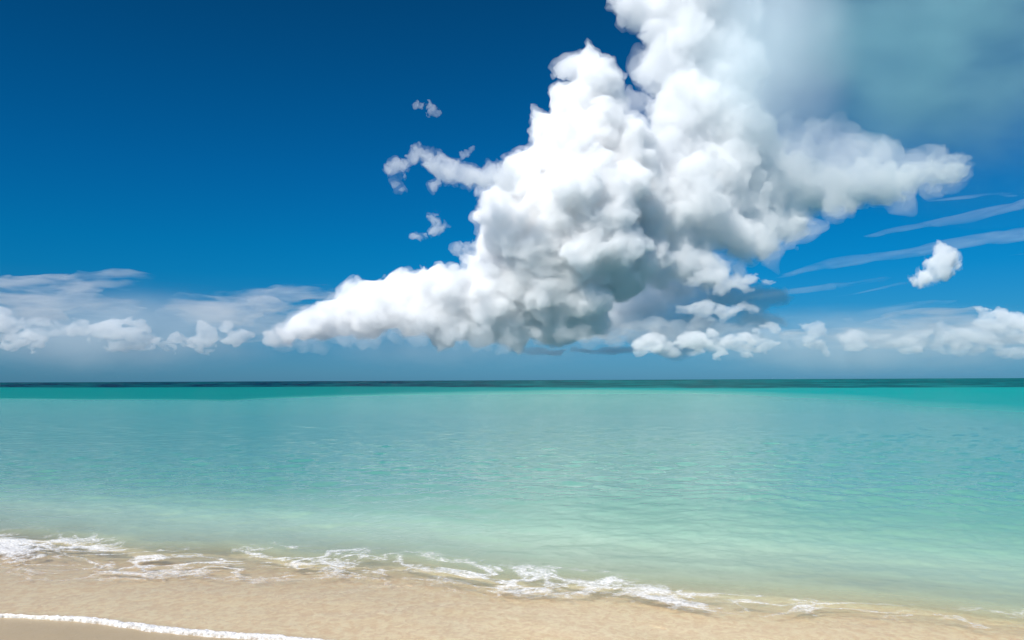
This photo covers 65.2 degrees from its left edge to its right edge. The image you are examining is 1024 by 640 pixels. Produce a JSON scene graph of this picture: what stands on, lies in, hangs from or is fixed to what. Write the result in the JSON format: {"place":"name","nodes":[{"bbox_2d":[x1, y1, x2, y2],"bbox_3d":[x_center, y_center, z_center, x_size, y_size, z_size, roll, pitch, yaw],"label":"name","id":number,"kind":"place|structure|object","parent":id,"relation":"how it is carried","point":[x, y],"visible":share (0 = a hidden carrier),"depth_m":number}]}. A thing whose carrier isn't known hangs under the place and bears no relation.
{"place":"outdoors","nodes":[
{"label":"outdoors","id":0,"kind":"place"},
{"bbox_2d":[0,378,1023,591],"bbox_3d":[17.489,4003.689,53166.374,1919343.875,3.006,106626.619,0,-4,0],"label":"water","id":1,"kind":"structure","parent":0,"point":[918,480],"depth_m":15.98},
{"bbox_2d":[0,534,963,619],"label":"sea foam","id":2,"kind":"object","parent":1,"relation":"on","point":[11,544],"visible":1,"depth_m":7.40},
{"bbox_2d":[0,518,1023,639],"bbox_3d":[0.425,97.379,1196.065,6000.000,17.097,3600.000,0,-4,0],"label":"sand","id":3,"kind":"structure","parent":0,"point":[394,599],"depth_m":6.77},
{"bbox_2d":[0,613,325,639],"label":"foam edge","id":4,"kind":"object","parent":3,"relation":"on","point":[236,635],"visible":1,"depth_m":5.60},
{"bbox_2d":[0,0,1023,381],"label":"sky","id":5,"kind":"structure","parent":0,"point":[191,190]}
]}

